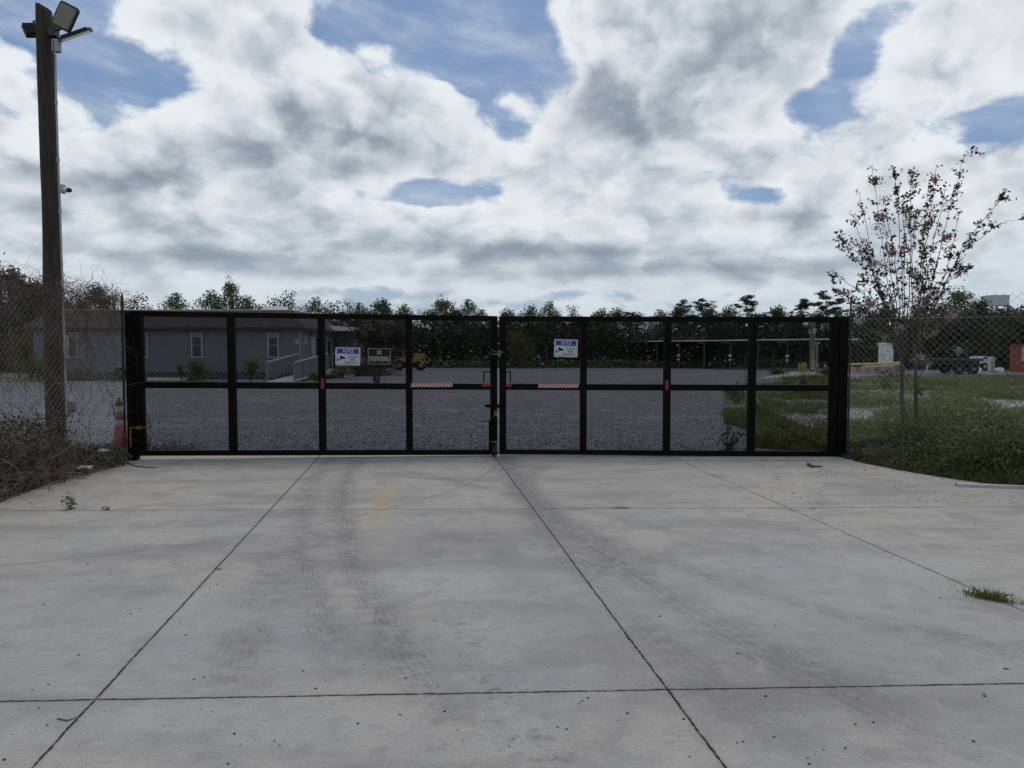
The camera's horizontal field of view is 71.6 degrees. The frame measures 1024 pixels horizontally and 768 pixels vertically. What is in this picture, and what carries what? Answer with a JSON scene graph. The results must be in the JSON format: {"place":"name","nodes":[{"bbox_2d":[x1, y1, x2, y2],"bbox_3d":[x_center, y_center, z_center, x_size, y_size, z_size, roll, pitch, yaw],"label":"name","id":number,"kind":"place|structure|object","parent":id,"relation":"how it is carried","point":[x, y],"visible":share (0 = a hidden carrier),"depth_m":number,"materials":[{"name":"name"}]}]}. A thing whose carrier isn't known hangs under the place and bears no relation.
{"place":"outdoors","nodes":[
{"label":"outdoors","id":0,"kind":"place"},
{"bbox_2d":[0,454,69,501],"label":"soil","id":1,"kind":"structure","parent":0,"point":[18,494],"depth_m":8.38,"materials":[{"name":"brown soil"}]},
{"bbox_2d":[0,282,126,481],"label":"chain link fence","id":2,"kind":"object","parent":1,"relation":"on","point":[123,382],"visible":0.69,"depth_m":9.60,"materials":[{"name":"metal"}]},
{"bbox_2d":[0,252,137,335],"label":"hanging dry vines","id":3,"kind":"object","parent":2,"relation":"hanging from","point":[94,301],"visible":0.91,"depth_m":9.17,"materials":[{"name":"brown plant"}]},
{"bbox_2d":[0,279,158,469],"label":"climbing dry vines","id":4,"kind":"object","parent":2,"relation":"hanging from","point":[42,350],"visible":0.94,"depth_m":9.15,"materials":[{"name":"brown plant"}]},
{"bbox_2d":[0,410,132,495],"bbox_3d":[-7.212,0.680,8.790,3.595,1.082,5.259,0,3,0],"label":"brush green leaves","id":5,"kind":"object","parent":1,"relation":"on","point":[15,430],"visible":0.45,"depth_m":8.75,"materials":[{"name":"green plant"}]},
{"bbox_2d":[0,393,140,507],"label":"dry brush stems","id":6,"kind":"object","parent":1,"relation":"on","point":[19,487],"visible":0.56,"depth_m":8.47,"materials":[{"name":"brown plant"}]},
{"bbox_2d":[112,398,127,450],"bbox_3d":[-6.033,0.658,10.941,0.340,0.900,0.340,-2,3,0],"label":"traffic delineator","id":7,"kind":"object","parent":1,"relation":"on","point":[115,441],"visible":0.5,"depth_m":10.87,"materials":[{"name":"orange plastic"}]},
{"bbox_2d":[123,311,139,460],"bbox_3d":[-5.611,0.129,10.495,0.130,2.399,0.130,0,3,0],"label":"gate post","id":8,"kind":"object","parent":1,"relation":"on","point":[130,378],"visible":0.59,"depth_m":10.43,"materials":[{"name":"black metal"}]},
{"bbox_2d":[132,311,500,456],"bbox_3d":[-2.885,0.020,10.645,5.446,2.200,0.249,0,3,-5],"label":"gate leaf","id":9,"kind":"object","parent":8,"relation":"attached to","point":[232,384],"visible":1,"depth_m":10.71,"materials":[{"name":"black paint"}]},
{"bbox_2d":[335,347,359,365],"bbox_3d":[-2.464,-0.413,10.662,0.366,0.269,0.006,1,3,-5],"label":"notice sign","id":10,"kind":"object","parent":9,"relation":"attached to","point":[347,356],"visible":1,"depth_m":10.66,"materials":[{"name":"white plastic"}]},
{"bbox_2d":[368,348,390,363],"bbox_3d":[-1.998,-0.417,10.702,0.336,0.236,0.007,0,3,-4],"label":"no trespassing sign","id":11,"kind":"object","parent":9,"relation":"attached to","point":[378,356],"visible":1,"depth_m":10.70,"materials":[{"name":"black plastic"}]},
{"bbox_2d":[192,380,311,380],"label":"house path","id":12,"kind":"structure","parent":0,"point":[238,380],"depth_m":40.52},
{"bbox_2d":[183,358,215,380],"bbox_3d":[-17.788,-0.820,40.429,1.719,1.306,1.307,0,3,0],"label":"bush","id":13,"kind":"object","parent":12,"relation":"on","point":[198,373],"visible":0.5,"depth_m":40.32,"materials":[{"name":"green plant"}]},
{"bbox_2d":[2,458,1010,767],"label":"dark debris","id":14,"kind":"object","parent":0,"point":[424,656],"visible":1,"depth_m":3.30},
{"bbox_2d":[0,454,1023,767],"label":"concrete driveway","id":15,"kind":"structure","parent":0,"point":[848,602],"depth_m":4.32,"materials":[{"name":"grey concrete"}]},
{"bbox_2d":[61,492,77,509],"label":"weed plant","id":16,"kind":"object","parent":15,"relation":"on","point":[70,499],"visible":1,"depth_m":7.23,"materials":[{"name":"green plant"}]},
{"bbox_2d":[763,461,1022,505],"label":"edge debris","id":17,"kind":"object","parent":15,"relation":"on","point":[862,494],"visible":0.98,"depth_m":8.21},
{"bbox_2d":[947,583,1023,604],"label":"grass tuft","id":18,"kind":"object","parent":15,"relation":"on","point":[987,595],"visible":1,"depth_m":4.60,"materials":[{"name":"green plant"}]},
{"bbox_2d":[955,483,1023,488],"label":"metal channel","id":19,"kind":"object","parent":15,"relation":"on","point":[976,485],"visible":1,"depth_m":8.37,"materials":[{"name":"metal"}]},
{"bbox_2d":[0,355,1023,430],"bbox_3d":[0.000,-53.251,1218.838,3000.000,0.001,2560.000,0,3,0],"label":"ground","id":20,"kind":"structure","parent":0,"point":[117,381],"depth_m":38.47,"materials":[{"name":"grey"}]},
{"bbox_2d":[0,328,32,377],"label":"bush","id":21,"kind":"object","parent":20,"relation":"on","point":[23,350],"visible":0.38,"depth_m":44.81,"materials":[{"name":"green plant"}]},
{"bbox_2d":[0,265,42,371],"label":"broadleaf tree","id":22,"kind":"object","parent":20,"relation":"on","point":[14,271],"visible":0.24,"depth_m":58.98,"materials":[{"name":"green plant"}]},
{"bbox_2d":[7,354,43,380],"bbox_3d":[-27.084,-0.962,40.257,2.533,1.584,2.390,-2,3,-37],"label":"bush","id":23,"kind":"object","parent":20,"relation":"on","point":[35,370],"visible":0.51,"depth_m":39.88,"materials":[{"name":"green plant"}]},
{"bbox_2d":[0,275,66,354],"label":"broadleaf tree","id":24,"kind":"object","parent":20,"relation":"on","point":[28,301],"visible":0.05,"depth_m":60.90,"materials":[{"name":"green plant"}]},
{"bbox_2d":[66,366,97,379],"bbox_3d":[-24.545,-0.656,40.421,1.807,0.952,1.673,0,3,0],"label":"bush","id":25,"kind":"object","parent":20,"relation":"on","point":[88,374],"visible":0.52,"depth_m":40.44,"materials":[{"name":"green plant"}]},
{"bbox_2d":[70,282,123,309],"bbox_3d":[-35.595,-4.987,61.877,6.381,7.863,4.593,-1,3,-16],"label":"broadleaf tree","id":26,"kind":"object","parent":20,"relation":"on","point":[100,297],"visible":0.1,"depth_m":61.53,"materials":[{"name":"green plant"}]},
{"bbox_2d":[124,292,152,309],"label":"broadleaf tree","id":27,"kind":"object","parent":20,"relation":"on","point":[135,305],"visible":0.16,"depth_m":77.68,"materials":[{"name":"green plant"}]},
{"bbox_2d":[157,292,194,309],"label":"broadleaf tree","id":28,"kind":"object","parent":20,"relation":"on","point":[176,305],"visible":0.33,"depth_m":81.22,"materials":[{"name":"green plant"}]},
{"bbox_2d":[23,306,394,381],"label":"house","id":29,"kind":"structure","parent":20,"relation":"on","point":[275,309],"depth_m":41.94,"materials":[{"name":"grey"}]},
{"bbox_2d":[67,333,78,357],"bbox_3d":[-25.920,-2.284,41.910,0.669,1.461,0.090,0,3,0],"label":"window frame","id":30,"kind":"structure","parent":29,"relation":"in","point":[68,343],"depth_m":41.90,"materials":[{"name":"white plastic"}]},
{"bbox_2d":[190,333,203,357],"bbox_3d":[-18.590,-2.284,41.910,0.745,1.461,0.090,0,3,0],"label":"window frame","id":31,"kind":"structure","parent":29,"relation":"in","point":[197,337],"depth_m":41.90,"materials":[{"name":"white plastic"}]},
{"bbox_2d":[267,333,278,357],"bbox_3d":[-14.094,-2.284,41.910,0.745,1.461,0.090,0,3,0],"label":"window frame","id":32,"kind":"structure","parent":29,"relation":"in","point":[270,335],"depth_m":41.90,"materials":[{"name":"white plastic"}]},
{"bbox_2d":[193,289,230,309],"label":"broadleaf tree","id":33,"kind":"object","parent":20,"relation":"on","point":[208,302],"visible":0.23,"depth_m":83.29,"materials":[{"name":"green plant"}]},
{"bbox_2d":[207,275,251,309],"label":"broadleaf tree","id":34,"kind":"object","parent":20,"relation":"on","point":[230,287],"visible":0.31,"depth_m":85.22,"materials":[{"name":"green plant"}]},
{"bbox_2d":[232,294,262,309],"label":"broadleaf tree","id":35,"kind":"object","parent":20,"relation":"on","point":[247,302],"visible":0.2,"depth_m":83.47,"materials":[{"name":"green plant"}]},
{"bbox_2d":[257,294,289,309],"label":"broadleaf tree","id":36,"kind":"object","parent":20,"relation":"on","point":[275,300],"visible":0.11,"depth_m":79.75,"materials":[{"name":"green plant"}]},
{"bbox_2d":[276,290,301,309],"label":"broadleaf tree","id":37,"kind":"object","parent":20,"relation":"on","point":[291,303],"visible":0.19,"depth_m":79.50,"materials":[{"name":"green plant"}]},
{"bbox_2d":[300,296,330,320],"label":"broadleaf tree","id":38,"kind":"object","parent":20,"relation":"on","point":[313,306],"visible":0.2,"depth_m":85.34,"materials":[{"name":"green plant"}]},
{"bbox_2d":[321,300,349,324],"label":"broadleaf tree","id":39,"kind":"object","parent":20,"relation":"on","point":[331,311],"visible":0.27,"depth_m":83.46,"materials":[{"name":"green plant"}]},
{"bbox_2d":[346,302,366,324],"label":"broadleaf tree","id":40,"kind":"object","parent":20,"relation":"on","point":[358,308],"visible":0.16,"depth_m":83.57,"materials":[{"name":"green plant"}]},
{"bbox_2d":[367,298,399,321],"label":"broadleaf tree","id":41,"kind":"object","parent":20,"relation":"on","point":[381,308],"visible":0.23,"depth_m":84.23,"materials":[{"name":"green plant"}]},
{"bbox_2d":[414,294,472,356],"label":"broadleaf tree","id":42,"kind":"object","parent":20,"relation":"on","point":[443,306],"visible":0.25,"depth_m":83.05,"materials":[{"name":"green plant"}]},
{"bbox_2d":[432,308,487,355],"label":"broadleaf tree","id":43,"kind":"object","parent":20,"relation":"on","point":[458,312],"visible":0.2,"depth_m":78.16,"materials":[{"name":"green plant"}]},
{"bbox_2d":[454,299,482,355],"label":"broadleaf tree","id":44,"kind":"object","parent":20,"relation":"on","point":[471,309],"visible":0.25,"depth_m":85.39,"materials":[{"name":"green plant"}]},
{"bbox_2d":[0,367,1023,453],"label":"gravel lot","id":45,"kind":"structure","parent":20,"relation":"on","point":[573,378],"depth_m":20.52,"materials":[{"name":"grey gravel"}]},
{"bbox_2d":[21,1,92,444],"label":"light pole","id":46,"kind":"object","parent":45,"relation":"on","point":[43,30],"visible":0.84,"depth_m":12.04,"materials":[{"name":"brown wood"}]},
{"bbox_2d":[147,436,209,449],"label":"dry weeds","id":47,"kind":"object","parent":45,"relation":"on","point":[174,445],"visible":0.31,"depth_m":11.52,"materials":[{"name":"plant"}]},
{"bbox_2d":[238,355,260,380],"bbox_3d":[-14.539,-0.878,39.619,0.964,1.470,1.060,2,4,43],"label":"bush","id":48,"kind":"object","parent":45,"relation":"on","point":[254,366],"visible":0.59,"depth_m":39.50,"materials":[{"name":"green plant"}]},
{"bbox_2d":[349,358,402,375],"bbox_3d":[-10.007,-1.342,49.350,4.906,1.474,4.060,0,3,-11],"label":"brush heap","id":49,"kind":"object","parent":45,"relation":"on","point":[366,373],"visible":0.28,"depth_m":48.94,"materials":[{"name":"plant"}]},
{"bbox_2d":[331,309,422,382],"bbox_3d":[-6.424,-1.743,34.092,4.108,3.695,2.873,2,3,38],"label":"faded flowering tree","id":50,"kind":"object","parent":45,"relation":"on","point":[375,340],"visible":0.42,"depth_m":33.63,"materials":[{"name":"plant"}]},
{"bbox_2d":[391,350,425,370],"bbox_3d":[-9.563,-2.061,61.825,4.018,1.740,1.673,-1,3,-12],"label":"wheel loader","id":51,"kind":"object","parent":45,"relation":"on","point":[417,359],"visible":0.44,"depth_m":61.38,"materials":[{"name":"yellow metal"}]},
{"bbox_2d":[506,325,541,367],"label":"bush","id":52,"kind":"object","parent":45,"relation":"on","point":[521,356],"visible":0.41,"depth_m":70.75,"materials":[{"name":"green plant"}]},
{"bbox_2d":[718,425,744,448],"bbox_3d":[3.588,0.885,11.478,0.574,0.484,0.284,-1,3,-12],"label":"weed plant","id":53,"kind":"object","parent":45,"relation":"on","point":[723,434],"visible":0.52,"depth_m":11.48,"materials":[{"name":"green plant"}]},
{"bbox_2d":[877,343,894,366],"bbox_3d":[31.208,-2.236,59.027,1.317,2.356,0.902,-1,3,-20],"label":"white silo","id":54,"kind":"object","parent":45,"relation":"on","point":[883,351],"visible":0.63,"depth_m":58.62,"materials":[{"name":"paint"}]},
{"bbox_2d":[908,354,983,374],"bbox_3d":[31.673,-1.448,51.987,4.163,1.464,2.280,0,3,6],"label":"flatbed trailer","id":55,"kind":"object","parent":45,"relation":"on","point":[945,364],"visible":0.83,"depth_m":51.09,"materials":[{"name":"black metal"}]},
{"bbox_2d":[914,285,1005,357],"bbox_3d":[41.194,-5.205,66.136,6.278,7.954,9.148,0,3,-6],"label":"broadleaf tree","id":56,"kind":"object","parent":45,"relation":"on","point":[959,295],"visible":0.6,"depth_m":64.79,"materials":[{"name":"green plant"}]},
{"bbox_2d":[932,297,1017,357],"bbox_3d":[41.636,-4.494,64.067,6.751,6.655,4.860,1,3,16],"label":"broadleaf tree","id":57,"kind":"object","parent":45,"relation":"on","point":[978,333],"visible":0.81,"depth_m":63.31,"materials":[{"name":"green plant"}]},
{"bbox_2d":[967,356,995,370],"bbox_3d":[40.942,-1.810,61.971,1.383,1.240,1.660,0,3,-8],"label":"white truck","id":58,"kind":"object","parent":45,"relation":"on","point":[982,364],"visible":0.35,"depth_m":61.16,"materials":[{"name":"paint"}]},
{"bbox_2d":[1000,304,1023,354],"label":"broadleaf tree","id":59,"kind":"object","parent":45,"relation":"on","point":[1021,313],"visible":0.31,"depth_m":65.41,"materials":[{"name":"green plant"}]},
{"bbox_2d":[1009,344,1023,371],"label":"shipping container","id":60,"kind":"object","parent":45,"relation":"on","point":[1017,359],"visible":0.9,"depth_m":57.70,"materials":[{"name":"red metal"}]},
{"bbox_2d":[0,306,1023,371],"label":"woodland","id":61,"kind":"object","parent":20,"relation":"on","point":[855,351],"visible":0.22,"depth_m":74.22,"materials":[{"name":"green plant"}]},
{"bbox_2d":[518,305,541,359],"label":"broadleaf tree","id":62,"kind":"object","parent":20,"relation":"on","point":[529,313],"visible":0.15,"depth_m":83.77,"materials":[{"name":"green plant"}]},
{"bbox_2d":[538,300,560,335],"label":"broadleaf tree","id":63,"kind":"object","parent":20,"relation":"on","point":[549,308],"visible":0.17,"depth_m":85.35,"materials":[{"name":"green plant"}]},
{"bbox_2d":[590,307,638,358],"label":"broadleaf tree","id":64,"kind":"object","parent":20,"relation":"on","point":[616,313],"visible":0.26,"depth_m":78.60,"materials":[{"name":"green plant"}]},
{"bbox_2d":[622,312,653,349],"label":"broadleaf tree","id":65,"kind":"object","parent":20,"relation":"on","point":[643,323],"visible":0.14,"depth_m":86.99,"materials":[{"name":"green plant"}]},
{"bbox_2d":[642,309,678,347],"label":"broadleaf tree","id":66,"kind":"object","parent":20,"relation":"on","point":[660,314],"visible":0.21,"depth_m":86.09,"materials":[{"name":"green plant"}]},
{"bbox_2d":[662,305,697,344],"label":"broadleaf tree","id":67,"kind":"object","parent":20,"relation":"on","point":[680,311],"visible":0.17,"depth_m":91.39,"materials":[{"name":"green plant"}]},
{"bbox_2d":[669,299,698,356],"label":"pine tree","id":68,"kind":"object","parent":20,"relation":"on","point":[683,302],"visible":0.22,"depth_m":95.43,"materials":[{"name":"green plant"}]},
{"bbox_2d":[691,298,717,327],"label":"pine tree","id":69,"kind":"object","parent":20,"relation":"on","point":[700,307],"visible":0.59,"depth_m":97.57,"materials":[{"name":"green plant"}]},
{"bbox_2d":[677,306,736,359],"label":"broadleaf tree","id":70,"kind":"object","parent":20,"relation":"on","point":[708,313],"visible":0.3,"depth_m":77.77,"materials":[{"name":"green plant"}]},
{"bbox_2d":[433,358,996,367],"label":"scrub","id":71,"kind":"object","parent":20,"relation":"on","point":[713,364],"visible":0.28,"depth_m":72.08,"materials":[{"name":"green plant"}]},
{"bbox_2d":[716,305,742,348],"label":"broadleaf tree","id":72,"kind":"object","parent":20,"relation":"on","point":[726,310],"visible":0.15,"depth_m":91.50,"materials":[{"name":"green plant"}]},
{"bbox_2d":[731,294,768,325],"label":"pine tree","id":73,"kind":"object","parent":20,"relation":"on","point":[747,301],"visible":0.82,"depth_m":99.29,"materials":[{"name":"green plant"}]},
{"bbox_2d":[754,304,799,355],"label":"broadleaf tree","id":74,"kind":"object","parent":20,"relation":"on","point":[772,313],"visible":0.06,"depth_m":89.49,"materials":[{"name":"green plant"}]},
{"bbox_2d":[760,307,802,362],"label":"broadleaf tree","id":75,"kind":"object","parent":20,"relation":"on","point":[777,313],"visible":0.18,"depth_m":79.97,"materials":[{"name":"green plant"}]},
{"bbox_2d":[782,366,811,393],"bbox_3d":[10.561,-0.069,26.077,1.181,1.170,1.025,0,3,0],"label":"weed plant","id":76,"kind":"object","parent":20,"relation":"on","point":[788,382],"visible":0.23,"depth_m":25.93,"materials":[{"name":"green plant"}]},
{"bbox_2d":[788,298,812,316],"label":"pine tree","id":77,"kind":"object","parent":20,"relation":"on","point":[803,303],"visible":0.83,"depth_m":93.29,"materials":[{"name":"green plant"}]},
{"bbox_2d":[800,309,829,352],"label":"broadleaf tree","id":78,"kind":"object","parent":20,"relation":"on","point":[817,324],"visible":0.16,"depth_m":80.78,"materials":[{"name":"green plant"}]},
{"bbox_2d":[805,290,848,323],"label":"pine tree","id":79,"kind":"object","parent":20,"relation":"on","point":[832,303],"visible":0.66,"depth_m":92.04,"materials":[{"name":"green plant"}]},
{"bbox_2d":[838,302,877,366],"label":"broadleaf tree","id":80,"kind":"object","parent":20,"relation":"on","point":[864,310],"visible":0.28,"depth_m":77.28,"materials":[{"name":"green plant"}]},
{"bbox_2d":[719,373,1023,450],"bbox_3d":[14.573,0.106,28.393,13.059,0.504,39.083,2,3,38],"label":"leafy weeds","id":81,"kind":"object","parent":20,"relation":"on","point":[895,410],"visible":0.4,"depth_m":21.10,"materials":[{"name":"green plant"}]},
{"bbox_2d":[723,371,1023,450],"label":"grass","id":82,"kind":"structure","parent":20,"relation":"on","point":[772,441],"depth_m":25.41,"materials":[{"name":"green plant"}]},
{"bbox_2d":[724,386,1023,431],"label":"pale stones","id":83,"kind":"object","parent":20,"relation":"on","point":[869,411],"visible":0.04,"depth_m":20.43,"materials":[{"name":"grey gravel"}]},
{"bbox_2d":[873,367,893,390],"bbox_3d":[15.495,-0.215,29.601,0.742,1.032,0.923,1,3,21],"label":"weed plant","id":84,"kind":"object","parent":20,"relation":"on","point":[886,384],"visible":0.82,"depth_m":29.70,"materials":[{"name":"green plant"}]},
{"bbox_2d":[863,304,915,354],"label":"broadleaf tree","id":85,"kind":"object","parent":20,"relation":"on","point":[887,320],"visible":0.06,"depth_m":73.34,"materials":[{"name":"green plant"}]},
{"bbox_2d":[895,305,941,352],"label":"broadleaf tree","id":86,"kind":"object","parent":20,"relation":"on","point":[915,320],"visible":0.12,"depth_m":71.32,"materials":[{"name":"green plant"}]},
{"bbox_2d":[817,396,1023,475],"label":"tall weeds","id":87,"kind":"object","parent":20,"relation":"on","point":[940,413],"visible":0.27,"depth_m":12.39,"materials":[{"name":"green plant"}]},
{"bbox_2d":[827,145,1023,428],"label":"flowering tree","id":88,"kind":"object","parent":20,"relation":"on","point":[916,276],"visible":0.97,"depth_m":12.19,"materials":[{"name":"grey plant"}]},
{"bbox_2d":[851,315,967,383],"bbox_3d":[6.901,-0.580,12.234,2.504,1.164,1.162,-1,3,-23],"label":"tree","id":89,"kind":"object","parent":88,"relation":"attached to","point":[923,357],"visible":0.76,"depth_m":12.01,"materials":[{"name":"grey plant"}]},
{"bbox_2d":[980,295,1009,311],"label":"water tank","id":90,"kind":"object","parent":20,"relation":"on","point":[996,299],"visible":0.41,"depth_m":118.03,"materials":[{"name":"grey metal"}]},
{"bbox_2d":[990,305,1023,369],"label":"broadleaf tree","id":91,"kind":"object","parent":20,"relation":"on","point":[1014,319],"visible":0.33,"depth_m":65.23,"materials":[{"name":"green plant"}]},
{"bbox_2d":[0,0,1023,350],"label":"sky","id":92,"kind":"structure","parent":0,"point":[644,156],"materials":[{"name":"white"}]},
{"bbox_2d":[762,369,850,377],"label":"pavement","id":93,"kind":"structure","parent":0,"point":[797,375],"depth_m":51.39,"materials":[{"name":"grey asphalt"}]},
{"bbox_2d":[614,339,857,368],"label":"canopy","id":94,"kind":"object","parent":93,"relation":"on","point":[704,341],"visible":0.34,"depth_m":69.06,"materials":[{"name":"white metal"}]},
{"bbox_2d":[805,311,820,371],"bbox_3d":[24.456,-3.358,57.871,1.252,5.105,0.412,0,3,0],"label":"utility pole","id":95,"kind":"object","parent":93,"relation":"on","point":[812,347],"visible":0.59,"depth_m":57.76,"materials":[{"name":"grey wood"}]},
{"bbox_2d":[850,367,903,372],"bbox_3d":[27.558,-1.081,54.006,4.415,0.438,0.300,0,3,0],"label":"barrier","id":96,"kind":"object","parent":93,"relation":"on","point":[869,369],"visible":0.75,"depth_m":53.85,"materials":[{"name":"white concrete"}]},
{"label":"soil","id":97,"kind":"structure","parent":0,"visible":0},
{"bbox_2d":[837,317,849,456],"bbox_3d":[5.047,0.144,10.883,0.144,2.333,0.144,0,3,0],"label":"gate post","id":98,"kind":"object","parent":97,"relation":"on","point":[843,384],"visible":0.59,"depth_m":10.81,"materials":[{"name":"black metal"}]},
{"bbox_2d":[498,316,841,455],"bbox_3d":[2.416,0.037,10.886,5.255,2.141,0.156,0,3,1],"label":"gate leaf","id":99,"kind":"object","parent":98,"relation":"attached to","point":[751,387],"visible":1,"depth_m":10.93,"materials":[{"name":"black paint"}]},
{"bbox_2d":[554,339,577,356],"bbox_3d":[0.822,-0.544,10.833,0.357,0.268,0.008,1,3,0],"label":"notice sign","id":100,"kind":"object","parent":99,"relation":"attached to","point":[565,348],"visible":1,"depth_m":10.83,"materials":[{"name":"white plastic"}]},
{"bbox_2d":[890,403,935,448],"bbox_3d":[6.128,0.719,10.854,0.562,0.855,0.505,0,3,0],"label":"weed plant","id":101,"kind":"object","parent":97,"relation":"on","point":[917,426],"visible":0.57,"depth_m":10.85,"materials":[{"name":"green plant"}]},
{"bbox_2d":[840,413,1023,484],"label":"long grass","id":102,"kind":"structure","parent":97,"relation":"on","point":[985,479],"depth_m":8.99,"materials":[{"name":"green plant"}]},
{"bbox_2d":[842,441,1023,484],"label":"dry stalks","id":103,"kind":"object","parent":97,"relation":"on","point":[902,455],"visible":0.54,"depth_m":9.69,"materials":[{"name":"brown plant"}]},
{"bbox_2d":[846,410,1023,482],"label":"dark weeds","id":104,"kind":"object","parent":97,"relation":"on","point":[987,450],"visible":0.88,"depth_m":9.52,"materials":[{"name":"green plant"}]},
{"bbox_2d":[846,292,1023,456],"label":"chain link fence","id":105,"kind":"object","parent":97,"relation":"on","point":[850,355],"visible":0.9,"depth_m":9.96,"materials":[{"name":"metal"}]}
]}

